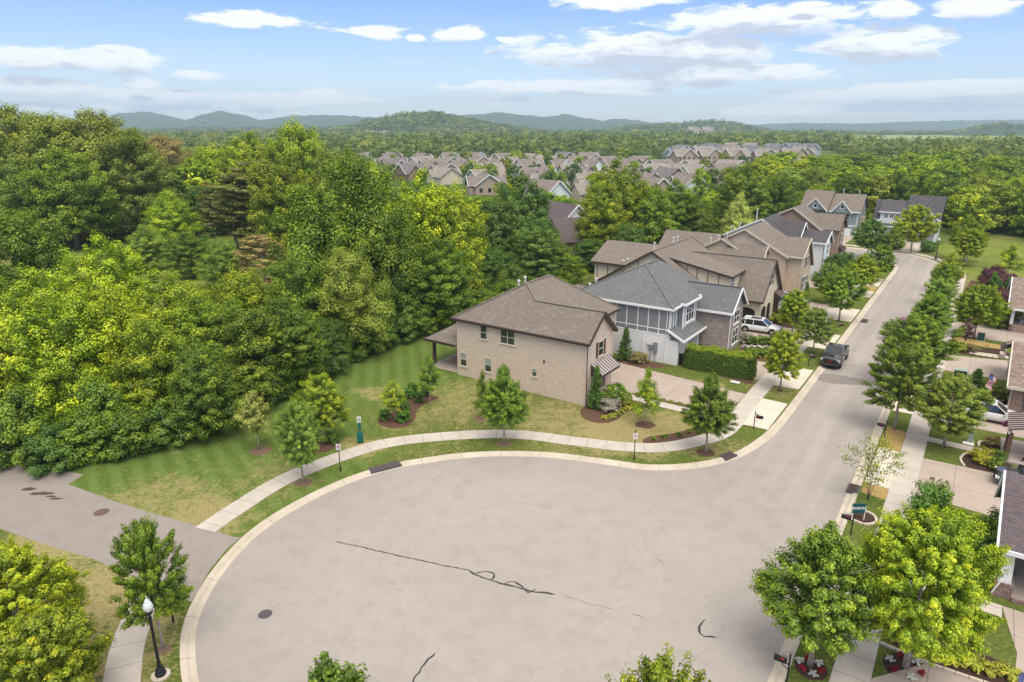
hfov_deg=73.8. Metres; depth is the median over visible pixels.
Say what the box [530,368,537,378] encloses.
window
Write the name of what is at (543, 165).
distant house
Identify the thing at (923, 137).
field
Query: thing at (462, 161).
distant house
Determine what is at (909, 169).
woodland tree
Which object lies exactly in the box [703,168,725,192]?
garden tree
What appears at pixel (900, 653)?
flowers
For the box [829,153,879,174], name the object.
woodland tree
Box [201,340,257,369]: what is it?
thicket shrub
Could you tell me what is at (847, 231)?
garage door
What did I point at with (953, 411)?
street tree
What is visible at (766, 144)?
distant house
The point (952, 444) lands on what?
front walk
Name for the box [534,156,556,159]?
distant house
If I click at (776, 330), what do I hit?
shrub
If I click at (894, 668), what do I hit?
flowers
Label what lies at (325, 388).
street tree
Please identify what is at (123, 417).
thicket shrub
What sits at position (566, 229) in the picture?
plum roof house
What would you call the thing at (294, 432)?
street tree
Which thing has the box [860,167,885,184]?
woodland tree
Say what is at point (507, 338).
window
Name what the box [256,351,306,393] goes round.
thicket shrub
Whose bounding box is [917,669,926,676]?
flowers
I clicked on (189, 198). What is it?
woodland tree
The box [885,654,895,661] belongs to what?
flowers
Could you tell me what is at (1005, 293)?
purple bush
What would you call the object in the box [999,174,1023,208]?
woodland tree
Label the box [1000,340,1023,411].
rose brick house
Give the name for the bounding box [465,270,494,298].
woodland tree
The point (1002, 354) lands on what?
garden bench
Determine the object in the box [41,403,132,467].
thicket shrub
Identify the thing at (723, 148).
distant house
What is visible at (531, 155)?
distant house
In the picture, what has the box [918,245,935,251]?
shrub
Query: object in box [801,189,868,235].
dormer house
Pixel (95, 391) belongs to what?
thicket shrub
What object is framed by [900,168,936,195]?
woodland tree
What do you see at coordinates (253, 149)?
woodland tree
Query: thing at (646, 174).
distant house
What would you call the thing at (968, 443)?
ground lid
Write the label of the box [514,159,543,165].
distant house
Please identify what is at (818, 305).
driveway
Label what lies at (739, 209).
woodland tree
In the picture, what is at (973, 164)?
woodland tree
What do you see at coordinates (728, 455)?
storm drain
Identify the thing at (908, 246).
driveway
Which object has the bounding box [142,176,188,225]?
woodland tree
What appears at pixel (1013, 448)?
timber porch house
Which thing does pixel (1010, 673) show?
grass clump
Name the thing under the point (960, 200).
woodland tree
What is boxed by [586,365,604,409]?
conifer
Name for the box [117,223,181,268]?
woodland tree
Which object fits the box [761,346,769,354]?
shrub
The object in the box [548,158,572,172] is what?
distant house
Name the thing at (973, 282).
mulch bed
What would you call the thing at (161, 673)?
street lamp
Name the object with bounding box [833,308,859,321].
driveway apron
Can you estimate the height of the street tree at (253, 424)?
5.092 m
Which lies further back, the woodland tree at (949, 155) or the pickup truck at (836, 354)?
the woodland tree at (949, 155)
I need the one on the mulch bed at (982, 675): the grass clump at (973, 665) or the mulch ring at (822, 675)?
the grass clump at (973, 665)
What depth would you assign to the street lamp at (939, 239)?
129.15 m
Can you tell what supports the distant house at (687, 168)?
on the ground at (823, 152)
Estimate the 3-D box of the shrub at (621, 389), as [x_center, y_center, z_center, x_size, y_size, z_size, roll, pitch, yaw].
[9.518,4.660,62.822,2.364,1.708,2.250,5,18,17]
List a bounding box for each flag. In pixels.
[985,373,1004,390]
[1018,671,1023,681]
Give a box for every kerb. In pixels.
[180,258,897,681]
[767,247,938,681]
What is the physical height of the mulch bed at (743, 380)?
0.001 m
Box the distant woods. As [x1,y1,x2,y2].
[3,109,1023,198]
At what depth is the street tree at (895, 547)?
28.91 m
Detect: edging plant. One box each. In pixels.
[607,413,616,417]
[613,410,621,415]
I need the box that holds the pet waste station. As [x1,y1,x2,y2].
[357,416,363,442]
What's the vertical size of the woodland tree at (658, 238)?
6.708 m
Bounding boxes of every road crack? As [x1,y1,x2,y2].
[336,541,467,569]
[412,653,434,681]
[468,570,554,594]
[475,571,494,580]
[505,581,535,592]
[698,619,716,637]
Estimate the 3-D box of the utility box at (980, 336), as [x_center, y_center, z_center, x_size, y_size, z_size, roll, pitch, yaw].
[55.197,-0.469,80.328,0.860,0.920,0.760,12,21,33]
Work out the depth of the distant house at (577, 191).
226.81 m
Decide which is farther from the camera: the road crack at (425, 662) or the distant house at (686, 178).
the distant house at (686, 178)
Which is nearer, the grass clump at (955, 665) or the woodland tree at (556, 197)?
the grass clump at (955, 665)
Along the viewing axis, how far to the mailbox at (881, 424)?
54.89 m
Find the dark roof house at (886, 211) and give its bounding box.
[872,195,946,242]
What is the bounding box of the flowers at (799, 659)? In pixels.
[794,656,804,663]
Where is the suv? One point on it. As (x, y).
(999, 411)
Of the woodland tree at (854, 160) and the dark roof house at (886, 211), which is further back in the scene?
the woodland tree at (854, 160)
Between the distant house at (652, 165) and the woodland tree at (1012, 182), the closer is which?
the woodland tree at (1012, 182)
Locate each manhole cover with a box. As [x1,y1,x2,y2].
[93,508,108,515]
[258,609,271,618]
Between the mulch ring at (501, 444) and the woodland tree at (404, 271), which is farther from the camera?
the woodland tree at (404, 271)
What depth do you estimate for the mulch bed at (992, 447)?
53.75 m
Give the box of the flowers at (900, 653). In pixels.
[897,650,903,657]
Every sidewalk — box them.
[103,595,156,681]
[196,285,859,531]
[829,244,965,681]
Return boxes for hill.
[2,111,656,130]
[121,126,330,130]
[370,115,478,131]
[619,122,743,130]
[751,119,1023,130]
[952,127,1023,135]
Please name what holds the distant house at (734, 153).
on the ground at (823, 152)
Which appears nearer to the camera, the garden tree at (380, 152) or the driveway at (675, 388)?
the driveway at (675, 388)
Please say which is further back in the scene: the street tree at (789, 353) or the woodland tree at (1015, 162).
the woodland tree at (1015, 162)
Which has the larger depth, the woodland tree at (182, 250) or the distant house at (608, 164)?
the distant house at (608, 164)
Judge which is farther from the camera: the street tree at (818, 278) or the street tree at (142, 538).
the street tree at (818, 278)
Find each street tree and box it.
[0,534,91,665]
[0,598,115,681]
[106,512,194,648]
[233,389,271,449]
[271,399,323,482]
[290,371,351,442]
[307,651,369,681]
[378,379,405,420]
[417,354,442,405]
[472,369,489,408]
[476,362,530,443]
[604,640,710,681]
[631,366,662,424]
[679,370,737,452]
[749,520,888,668]
[761,329,806,389]
[775,289,812,331]
[795,306,839,353]
[811,262,842,303]
[819,266,870,320]
[822,254,848,271]
[838,429,909,499]
[843,252,883,285]
[850,218,892,254]
[857,500,1013,669]
[859,341,943,429]
[868,243,897,272]
[875,314,965,372]
[878,226,907,256]
[891,203,943,252]
[907,291,956,329]
[909,370,995,447]
[918,277,961,316]
[930,263,960,295]
[932,252,966,279]
[947,215,990,261]
[948,284,1014,337]
[954,227,987,265]
[988,242,1023,272]
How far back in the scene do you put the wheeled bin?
72.09 m
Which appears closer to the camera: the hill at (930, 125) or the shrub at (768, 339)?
the shrub at (768, 339)
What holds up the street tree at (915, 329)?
on the lawn at (196, 480)
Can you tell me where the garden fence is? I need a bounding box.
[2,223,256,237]
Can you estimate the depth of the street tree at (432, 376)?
60.58 m
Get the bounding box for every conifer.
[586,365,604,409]
[616,327,632,360]
[804,282,810,295]
[968,368,986,388]
[989,271,998,286]
[994,278,1003,289]
[1003,277,1011,293]
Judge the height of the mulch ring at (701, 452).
0.001 m
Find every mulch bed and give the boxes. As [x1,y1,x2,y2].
[378,394,438,427]
[580,400,645,422]
[616,357,669,367]
[643,430,704,442]
[677,364,754,383]
[738,341,775,360]
[768,312,805,327]
[854,513,874,522]
[885,635,1018,681]
[956,347,1009,358]
[957,390,1006,404]
[960,280,1021,325]
[962,454,1011,472]
[981,443,999,449]
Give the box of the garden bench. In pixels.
[999,349,1006,357]
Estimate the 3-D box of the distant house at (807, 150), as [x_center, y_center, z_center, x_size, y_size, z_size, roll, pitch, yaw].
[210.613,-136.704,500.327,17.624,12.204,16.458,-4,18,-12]
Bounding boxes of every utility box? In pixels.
[954,367,967,378]
[966,432,974,442]
[976,332,985,341]
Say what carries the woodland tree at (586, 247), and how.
on the lawn at (196, 480)
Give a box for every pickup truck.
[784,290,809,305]
[820,342,849,367]
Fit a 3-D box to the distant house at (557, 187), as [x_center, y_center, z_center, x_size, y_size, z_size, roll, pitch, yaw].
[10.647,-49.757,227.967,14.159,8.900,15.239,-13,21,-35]
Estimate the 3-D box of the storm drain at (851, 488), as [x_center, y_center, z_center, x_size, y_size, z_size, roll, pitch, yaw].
[23.766,10.291,47.518,0.750,0.165,1.300,12,21,33]
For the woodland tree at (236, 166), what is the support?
on the lawn at (196, 480)
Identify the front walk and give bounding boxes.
[616,393,705,415]
[911,581,1001,616]
[914,242,920,250]
[928,437,998,455]
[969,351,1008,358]
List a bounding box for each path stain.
[22,487,36,490]
[29,491,54,494]
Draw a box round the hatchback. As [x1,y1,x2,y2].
[993,464,1023,480]
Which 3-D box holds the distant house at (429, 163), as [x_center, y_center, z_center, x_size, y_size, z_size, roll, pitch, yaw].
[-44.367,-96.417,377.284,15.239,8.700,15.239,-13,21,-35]
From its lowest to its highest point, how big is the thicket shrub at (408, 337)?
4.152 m
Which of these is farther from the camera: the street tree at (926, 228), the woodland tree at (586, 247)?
the street tree at (926, 228)
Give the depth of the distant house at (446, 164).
335.35 m
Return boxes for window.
[459,352,467,367]
[479,326,487,340]
[484,357,492,373]
[499,330,515,346]
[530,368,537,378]
[598,339,603,357]
[685,302,694,323]
[731,327,737,345]
[733,308,739,325]
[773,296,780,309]
[802,275,806,287]
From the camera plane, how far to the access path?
43.31 m
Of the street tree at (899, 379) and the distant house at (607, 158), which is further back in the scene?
the distant house at (607, 158)
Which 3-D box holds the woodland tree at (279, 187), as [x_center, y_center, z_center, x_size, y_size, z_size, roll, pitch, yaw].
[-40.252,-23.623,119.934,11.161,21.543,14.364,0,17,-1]
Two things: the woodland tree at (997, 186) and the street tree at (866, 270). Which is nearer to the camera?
the street tree at (866, 270)
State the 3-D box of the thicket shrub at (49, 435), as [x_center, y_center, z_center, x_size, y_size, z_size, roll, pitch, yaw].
[-33.834,7.614,50.179,4.876,3.610,5.703,-16,23,-40]
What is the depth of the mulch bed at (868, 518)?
43.97 m
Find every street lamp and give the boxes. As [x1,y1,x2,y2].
[142,596,170,681]
[933,237,940,259]
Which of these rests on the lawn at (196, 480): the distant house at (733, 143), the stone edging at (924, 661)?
the stone edging at (924, 661)
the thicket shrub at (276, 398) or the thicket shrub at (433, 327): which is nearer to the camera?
the thicket shrub at (276, 398)
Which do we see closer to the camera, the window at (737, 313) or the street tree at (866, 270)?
the window at (737, 313)
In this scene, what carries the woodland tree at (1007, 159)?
on the ground at (823, 152)
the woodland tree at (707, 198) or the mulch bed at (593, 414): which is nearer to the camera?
the mulch bed at (593, 414)
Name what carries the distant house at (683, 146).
on the ground at (823, 152)
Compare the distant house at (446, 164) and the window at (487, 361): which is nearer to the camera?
the window at (487, 361)
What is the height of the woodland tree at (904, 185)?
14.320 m
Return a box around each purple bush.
[975,264,1003,283]
[979,269,1021,285]
[981,273,1007,287]
[995,287,1009,306]
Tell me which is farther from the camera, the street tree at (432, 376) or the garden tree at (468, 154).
the garden tree at (468, 154)
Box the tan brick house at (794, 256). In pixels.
[658,221,813,292]
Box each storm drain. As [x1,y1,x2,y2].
[368,461,401,473]
[719,451,736,460]
[846,483,859,493]
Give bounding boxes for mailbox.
[753,411,763,428]
[773,653,791,681]
[808,352,816,366]
[841,512,854,534]
[877,420,887,438]
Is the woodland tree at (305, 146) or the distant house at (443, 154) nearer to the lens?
the woodland tree at (305, 146)
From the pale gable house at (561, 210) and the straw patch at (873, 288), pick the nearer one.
the straw patch at (873, 288)
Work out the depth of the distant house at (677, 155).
450.30 m
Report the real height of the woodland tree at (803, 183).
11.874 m
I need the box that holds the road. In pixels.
[195,248,937,681]
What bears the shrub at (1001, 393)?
on the mulch bed at (1003, 402)
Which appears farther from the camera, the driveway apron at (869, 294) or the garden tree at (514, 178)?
the garden tree at (514, 178)
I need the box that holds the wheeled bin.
[678,353,684,363]
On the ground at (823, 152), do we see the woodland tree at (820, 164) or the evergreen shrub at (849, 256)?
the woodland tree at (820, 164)
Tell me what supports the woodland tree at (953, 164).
on the ground at (823, 152)
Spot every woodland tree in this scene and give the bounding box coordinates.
[0,101,50,208]
[0,109,114,241]
[0,144,126,249]
[0,157,76,235]
[0,202,76,312]
[0,263,111,395]
[0,275,48,402]
[11,292,129,423]
[41,231,144,350]
[44,104,158,238]
[55,276,157,405]
[85,124,184,237]
[100,312,201,427]
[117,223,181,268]
[117,265,219,379]
[140,188,209,247]
[142,134,195,172]
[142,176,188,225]
[158,291,258,373]
[160,232,218,277]
[161,336,247,440]
[162,161,220,217]
[174,156,220,215]
[177,142,234,190]
[178,185,239,235]
[191,173,259,248]
[195,236,253,287]
[197,262,287,341]
[199,303,295,408]
[207,160,297,239]
[211,128,282,210]
[218,157,271,226]
[232,234,287,284]
[245,143,316,260]
[250,196,289,256]
[255,295,334,384]
[260,113,326,180]
[260,182,375,309]
[260,254,336,337]
[276,247,311,306]
[286,167,316,210]
[289,156,416,311]
[299,141,346,253]
[299,314,351,375]
[314,245,395,351]
[325,140,387,251]
[344,293,403,350]
[352,209,429,321]
[357,158,392,208]
[378,163,467,292]
[380,276,433,336]
[410,233,477,328]
[417,175,491,294]
[460,195,479,206]
[464,196,486,209]
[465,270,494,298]
[467,193,525,270]
[477,246,519,292]
[486,172,550,269]
[507,216,566,280]
[533,192,567,206]
[533,242,588,283]
[555,198,582,206]
[566,237,604,271]
[571,174,628,253]
[587,157,650,241]
[610,221,647,242]
[624,180,679,243]
[645,176,699,238]
[651,225,679,244]
[672,197,720,233]
[700,190,718,212]
[704,199,731,226]
[707,163,771,227]
[718,191,754,233]
[721,160,778,189]
[746,171,804,217]
[747,157,792,177]
[753,163,777,182]
[766,182,801,209]
[770,151,801,164]
[771,157,791,165]
[772,168,801,180]
[783,167,805,179]
[785,153,834,172]
[787,177,813,204]
[800,166,829,177]
[800,181,835,199]
[801,166,831,190]
[805,159,844,171]
[808,166,835,186]
[821,155,838,166]
[823,154,849,166]
[828,172,871,203]
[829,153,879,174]
[830,163,863,183]
[844,161,890,172]
[854,172,891,217]
[857,172,893,219]
[858,153,894,170]
[858,165,895,178]
[860,154,889,168]
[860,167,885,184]
[866,161,918,173]
[872,167,916,206]
[884,155,917,162]
[884,164,923,178]
[887,158,936,171]
[890,167,919,183]
[892,151,931,165]
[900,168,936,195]
[918,155,951,167]
[918,167,977,194]
[921,164,956,194]
[922,151,961,163]
[924,161,972,171]
[927,154,962,160]
[929,176,964,227]
[940,149,970,164]
[944,183,980,221]
[945,185,999,229]
[953,156,984,169]
[962,171,997,208]
[963,164,986,179]
[965,170,1010,181]
[965,178,1023,232]
[974,156,1022,173]
[978,169,1000,187]
[982,154,1022,164]
[982,162,1023,177]
[990,193,1018,230]
[991,178,1022,224]
[993,160,1023,170]
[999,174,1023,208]
[1001,174,1022,186]
[1002,182,1023,234]
[1010,156,1023,164]
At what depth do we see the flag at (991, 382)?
61.53 m
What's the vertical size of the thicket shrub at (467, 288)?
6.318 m
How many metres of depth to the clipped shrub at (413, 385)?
64.41 m
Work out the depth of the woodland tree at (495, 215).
105.45 m
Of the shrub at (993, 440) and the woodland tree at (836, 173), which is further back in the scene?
the woodland tree at (836, 173)
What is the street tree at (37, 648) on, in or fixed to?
on the lawn at (196, 480)
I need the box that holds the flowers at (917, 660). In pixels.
[911,658,921,665]
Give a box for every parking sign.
[336,441,340,471]
[633,430,637,459]
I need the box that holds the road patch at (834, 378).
[818,374,869,385]
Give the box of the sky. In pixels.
[0,0,1023,124]
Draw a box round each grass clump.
[949,646,961,667]
[959,653,989,674]
[975,658,1005,678]
[994,663,1021,681]
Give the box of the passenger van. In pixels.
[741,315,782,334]
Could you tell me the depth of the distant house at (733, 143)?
628.26 m
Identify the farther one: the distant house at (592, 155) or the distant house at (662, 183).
the distant house at (592, 155)
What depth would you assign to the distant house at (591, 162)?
367.97 m
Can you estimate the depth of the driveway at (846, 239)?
154.21 m
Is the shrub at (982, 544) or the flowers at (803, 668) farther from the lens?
the shrub at (982, 544)
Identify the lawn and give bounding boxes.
[0,214,1023,681]
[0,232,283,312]
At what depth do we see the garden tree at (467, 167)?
307.18 m
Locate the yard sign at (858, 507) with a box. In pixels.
[851,503,866,519]
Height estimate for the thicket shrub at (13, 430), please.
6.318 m
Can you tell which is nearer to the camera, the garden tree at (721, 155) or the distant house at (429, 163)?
the distant house at (429, 163)
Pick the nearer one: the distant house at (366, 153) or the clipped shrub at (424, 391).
the clipped shrub at (424, 391)
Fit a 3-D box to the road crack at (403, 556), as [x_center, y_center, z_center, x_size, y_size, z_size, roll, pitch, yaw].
[-6.623,12.658,40.260,8.911,0.001,0.197,6,18,18]
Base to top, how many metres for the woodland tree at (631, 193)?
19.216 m
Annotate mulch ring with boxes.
[154,644,172,654]
[248,446,271,455]
[294,479,312,486]
[303,439,337,452]
[473,415,491,421]
[496,441,511,446]
[635,421,654,428]
[696,449,714,456]
[795,657,827,680]
[882,653,921,672]
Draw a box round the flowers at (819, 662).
[814,659,822,666]
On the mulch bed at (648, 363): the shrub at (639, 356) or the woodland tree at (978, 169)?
the shrub at (639, 356)
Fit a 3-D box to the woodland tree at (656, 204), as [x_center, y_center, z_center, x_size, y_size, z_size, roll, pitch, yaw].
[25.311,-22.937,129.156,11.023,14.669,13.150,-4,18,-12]
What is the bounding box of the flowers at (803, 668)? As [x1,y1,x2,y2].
[799,663,806,671]
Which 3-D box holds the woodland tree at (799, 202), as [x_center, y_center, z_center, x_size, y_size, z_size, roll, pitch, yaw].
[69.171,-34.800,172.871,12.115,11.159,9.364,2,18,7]
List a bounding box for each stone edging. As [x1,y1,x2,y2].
[851,510,877,525]
[879,641,987,681]
[959,452,968,465]
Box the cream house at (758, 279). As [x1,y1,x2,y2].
[575,236,785,318]
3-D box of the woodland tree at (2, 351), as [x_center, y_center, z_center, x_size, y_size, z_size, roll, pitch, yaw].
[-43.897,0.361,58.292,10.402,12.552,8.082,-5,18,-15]
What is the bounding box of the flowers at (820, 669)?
[817,666,825,672]
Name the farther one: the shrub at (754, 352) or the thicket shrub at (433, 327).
the thicket shrub at (433, 327)
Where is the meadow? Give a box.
[936,234,1023,285]
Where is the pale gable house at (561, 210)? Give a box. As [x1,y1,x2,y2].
[532,200,584,226]
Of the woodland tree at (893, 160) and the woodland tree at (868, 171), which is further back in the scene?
the woodland tree at (893, 160)
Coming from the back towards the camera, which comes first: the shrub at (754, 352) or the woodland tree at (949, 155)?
the woodland tree at (949, 155)
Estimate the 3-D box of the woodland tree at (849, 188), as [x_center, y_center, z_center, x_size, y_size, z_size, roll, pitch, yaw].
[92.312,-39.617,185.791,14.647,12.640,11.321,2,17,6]
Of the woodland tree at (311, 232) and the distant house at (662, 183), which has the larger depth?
the distant house at (662, 183)
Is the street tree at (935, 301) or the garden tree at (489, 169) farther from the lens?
the garden tree at (489, 169)
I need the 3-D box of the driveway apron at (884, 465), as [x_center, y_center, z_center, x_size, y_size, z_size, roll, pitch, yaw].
[27.491,9.294,50.533,1.550,0.001,6.850,12,21,33]
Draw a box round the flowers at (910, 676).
[906,672,917,680]
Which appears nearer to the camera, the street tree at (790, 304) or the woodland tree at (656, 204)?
the street tree at (790, 304)
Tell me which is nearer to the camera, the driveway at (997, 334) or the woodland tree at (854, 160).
the driveway at (997, 334)
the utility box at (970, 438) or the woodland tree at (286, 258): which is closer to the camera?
the utility box at (970, 438)
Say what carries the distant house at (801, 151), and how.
on the ground at (823, 152)
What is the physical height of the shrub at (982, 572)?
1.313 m
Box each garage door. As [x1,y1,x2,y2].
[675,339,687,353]
[844,226,850,235]
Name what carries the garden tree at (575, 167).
on the ground at (823, 152)
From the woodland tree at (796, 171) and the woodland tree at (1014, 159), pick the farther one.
the woodland tree at (1014, 159)
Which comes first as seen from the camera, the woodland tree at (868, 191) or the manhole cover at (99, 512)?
the manhole cover at (99, 512)
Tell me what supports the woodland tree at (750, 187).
on the lawn at (196, 480)
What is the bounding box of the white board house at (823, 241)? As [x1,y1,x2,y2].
[723,209,833,277]
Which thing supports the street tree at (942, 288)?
on the lawn at (196, 480)
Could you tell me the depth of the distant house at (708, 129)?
1346.26 m
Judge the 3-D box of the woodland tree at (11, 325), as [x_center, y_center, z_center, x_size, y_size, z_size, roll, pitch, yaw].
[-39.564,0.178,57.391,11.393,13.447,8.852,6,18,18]
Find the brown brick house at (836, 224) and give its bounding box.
[770,204,847,259]
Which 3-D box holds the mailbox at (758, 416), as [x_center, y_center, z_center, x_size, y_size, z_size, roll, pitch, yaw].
[20.413,6.619,56.575,0.710,1.650,0.235,12,21,33]
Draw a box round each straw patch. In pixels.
[861,483,887,499]
[864,286,876,290]
[879,426,905,451]
[951,337,1004,349]
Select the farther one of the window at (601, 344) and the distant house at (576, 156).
the distant house at (576, 156)
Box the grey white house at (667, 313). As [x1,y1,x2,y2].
[580,259,748,365]
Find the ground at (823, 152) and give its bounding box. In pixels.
[380,131,935,213]
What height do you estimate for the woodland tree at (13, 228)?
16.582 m
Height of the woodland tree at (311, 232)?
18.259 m
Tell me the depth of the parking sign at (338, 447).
49.29 m
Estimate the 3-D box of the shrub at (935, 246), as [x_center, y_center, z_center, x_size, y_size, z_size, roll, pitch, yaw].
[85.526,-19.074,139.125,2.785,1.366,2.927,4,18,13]
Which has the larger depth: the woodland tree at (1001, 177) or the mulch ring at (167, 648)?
the woodland tree at (1001, 177)
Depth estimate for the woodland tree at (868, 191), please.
180.98 m
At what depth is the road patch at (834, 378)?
68.36 m
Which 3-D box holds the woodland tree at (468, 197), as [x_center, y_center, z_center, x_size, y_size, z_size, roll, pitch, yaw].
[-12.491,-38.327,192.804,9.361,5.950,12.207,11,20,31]
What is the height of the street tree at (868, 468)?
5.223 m
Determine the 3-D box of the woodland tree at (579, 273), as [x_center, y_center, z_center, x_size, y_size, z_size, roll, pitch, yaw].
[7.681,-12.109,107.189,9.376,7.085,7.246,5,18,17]
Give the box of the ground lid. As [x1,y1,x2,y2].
[963,441,973,445]
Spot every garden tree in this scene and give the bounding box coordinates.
[368,150,377,158]
[378,148,385,157]
[458,165,469,174]
[461,162,472,180]
[464,151,471,158]
[468,163,483,170]
[485,164,498,175]
[492,182,512,197]
[499,155,513,168]
[503,174,513,187]
[506,165,523,185]
[509,151,517,156]
[509,174,522,186]
[516,153,529,159]
[528,162,543,168]
[538,169,558,179]
[543,154,552,165]
[547,164,554,173]
[552,146,562,154]
[555,153,564,158]
[556,170,568,186]
[565,163,582,184]
[573,156,582,163]
[618,148,627,159]
[628,151,639,157]
[629,159,640,167]
[690,167,715,196]
[699,157,711,166]
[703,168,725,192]
[715,152,729,162]
[736,155,750,162]
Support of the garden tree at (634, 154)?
on the ground at (823, 152)
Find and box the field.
[854,135,1023,140]
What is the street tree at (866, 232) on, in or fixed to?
on the lawn at (196, 480)
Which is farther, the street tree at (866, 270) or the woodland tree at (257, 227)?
the woodland tree at (257, 227)
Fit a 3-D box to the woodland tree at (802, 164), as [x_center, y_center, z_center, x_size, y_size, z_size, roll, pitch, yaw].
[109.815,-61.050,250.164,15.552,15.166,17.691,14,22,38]
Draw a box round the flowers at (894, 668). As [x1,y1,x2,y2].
[889,666,898,672]
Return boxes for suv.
[965,397,1016,425]
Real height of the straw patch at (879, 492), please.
0.001 m
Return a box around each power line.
[423,146,568,151]
[582,138,657,149]
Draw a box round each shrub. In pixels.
[0,381,55,471]
[18,422,87,479]
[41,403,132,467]
[43,370,141,448]
[98,400,172,461]
[129,355,183,427]
[131,396,208,451]
[190,377,243,435]
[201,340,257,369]
[219,372,273,419]
[242,364,295,405]
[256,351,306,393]
[291,345,328,383]
[299,306,336,330]
[307,337,348,373]
[323,430,341,443]
[343,330,369,362]
[356,315,394,354]
[378,409,390,421]
[389,309,418,346]
[395,409,411,423]
[399,400,410,410]
[403,387,414,398]
[407,382,418,392]
[409,309,439,338]
[412,392,424,403]
[420,297,446,326]
[420,386,430,395]
[435,276,476,306]
[453,292,474,320]
[463,287,499,308]
[490,277,520,294]
[494,262,534,293]
[557,276,575,285]
[597,397,621,412]
[599,388,621,403]
[603,382,627,399]
[622,396,632,401]
[622,400,631,406]
[629,350,650,364]
[738,329,751,344]
[744,334,758,344]
[747,349,757,355]
[755,334,766,344]
[755,350,766,357]
[761,335,771,344]
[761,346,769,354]
[769,312,782,323]
[770,329,784,340]
[838,251,855,265]
[907,479,953,515]
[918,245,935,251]
[924,244,936,250]
[928,479,954,511]
[954,343,966,351]
[960,318,975,342]
[964,343,981,352]
[966,445,987,457]
[968,554,999,579]
[970,516,997,551]
[971,536,1000,564]
[972,451,991,465]
[972,505,999,527]
[981,446,996,459]
[983,435,999,446]
[985,309,1011,329]
[987,456,1007,469]
[988,386,1009,401]
[993,448,1008,459]
[1007,310,1023,320]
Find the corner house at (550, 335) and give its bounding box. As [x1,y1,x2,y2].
[424,274,620,405]
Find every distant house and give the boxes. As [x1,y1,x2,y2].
[357,151,377,160]
[380,152,403,157]
[381,157,408,169]
[391,162,427,180]
[408,155,433,162]
[412,153,433,157]
[418,158,445,168]
[426,166,463,184]
[431,162,462,173]
[438,151,460,157]
[438,155,462,162]
[450,158,476,166]
[463,152,486,158]
[463,168,505,178]
[464,172,506,194]
[469,155,493,162]
[472,162,506,171]
[483,159,506,166]
[491,153,509,158]
[497,157,523,165]
[512,167,546,177]
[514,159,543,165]
[518,163,549,171]
[520,153,540,158]
[523,173,569,187]
[523,178,571,204]
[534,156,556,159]
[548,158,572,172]
[554,151,575,158]
[557,162,587,174]
[562,165,594,182]
[567,155,590,162]
[570,179,604,202]
[572,170,608,184]
[577,152,599,158]
[580,159,605,169]
[594,156,618,163]
[599,163,630,172]
[613,166,644,174]
[620,158,643,164]
[629,155,651,163]
[630,171,659,177]
[630,176,675,194]
[639,163,671,169]
[645,159,674,166]
[649,166,682,179]
[662,147,681,158]
[667,147,699,162]
[669,172,708,193]
[672,144,690,148]
[672,163,704,173]
[680,159,708,165]
[685,127,700,132]
[692,146,714,150]
[697,148,723,162]
[700,127,714,133]
[702,143,717,145]
[703,167,735,184]
[709,162,738,168]
[714,144,731,148]
[716,159,744,166]
[721,146,741,150]
[722,148,751,161]
[723,142,741,146]
[739,145,757,147]
[742,142,762,147]
[745,146,761,153]
[750,147,778,162]
[762,143,780,147]
[764,145,783,147]
[768,147,784,150]
[779,148,806,164]
[782,143,799,147]
[792,146,815,155]
[800,143,821,155]
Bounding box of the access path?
[0,448,239,600]
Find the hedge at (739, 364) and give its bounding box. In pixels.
[682,342,757,379]
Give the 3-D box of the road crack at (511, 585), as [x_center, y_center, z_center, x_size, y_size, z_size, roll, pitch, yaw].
[-0.181,13.436,37.773,5.345,0.001,0.460,8,19,23]
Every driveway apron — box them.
[743,398,786,429]
[774,369,813,388]
[808,334,840,348]
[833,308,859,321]
[855,291,873,297]
[864,447,899,488]
[867,279,883,286]
[893,395,914,413]
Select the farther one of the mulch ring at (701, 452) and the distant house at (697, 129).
the distant house at (697, 129)
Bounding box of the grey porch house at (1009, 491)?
[991,470,1023,605]
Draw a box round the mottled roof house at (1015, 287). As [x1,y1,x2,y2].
[1007,277,1023,332]
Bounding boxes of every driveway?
[610,362,744,408]
[683,361,769,379]
[741,327,803,341]
[793,302,828,314]
[808,278,824,287]
[842,235,853,243]
[870,606,1023,681]
[894,241,920,251]
[915,458,1000,517]
[936,416,1023,437]
[944,355,1007,379]
[954,322,1023,341]
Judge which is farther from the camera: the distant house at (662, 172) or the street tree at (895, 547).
the distant house at (662, 172)
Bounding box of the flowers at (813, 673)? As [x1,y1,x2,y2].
[808,669,818,676]
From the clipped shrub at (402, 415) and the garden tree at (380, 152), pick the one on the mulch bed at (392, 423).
the clipped shrub at (402, 415)
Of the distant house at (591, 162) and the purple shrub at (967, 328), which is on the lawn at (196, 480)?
the purple shrub at (967, 328)
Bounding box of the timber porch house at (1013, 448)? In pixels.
[1000,411,1023,464]
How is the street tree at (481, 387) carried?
on the mulch ring at (478, 419)
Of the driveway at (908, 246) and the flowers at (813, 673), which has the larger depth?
the driveway at (908, 246)
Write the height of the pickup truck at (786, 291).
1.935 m
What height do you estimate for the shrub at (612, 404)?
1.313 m
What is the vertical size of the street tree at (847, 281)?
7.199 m
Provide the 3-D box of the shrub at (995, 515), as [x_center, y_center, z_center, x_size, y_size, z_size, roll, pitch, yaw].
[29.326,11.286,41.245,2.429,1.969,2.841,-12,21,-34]

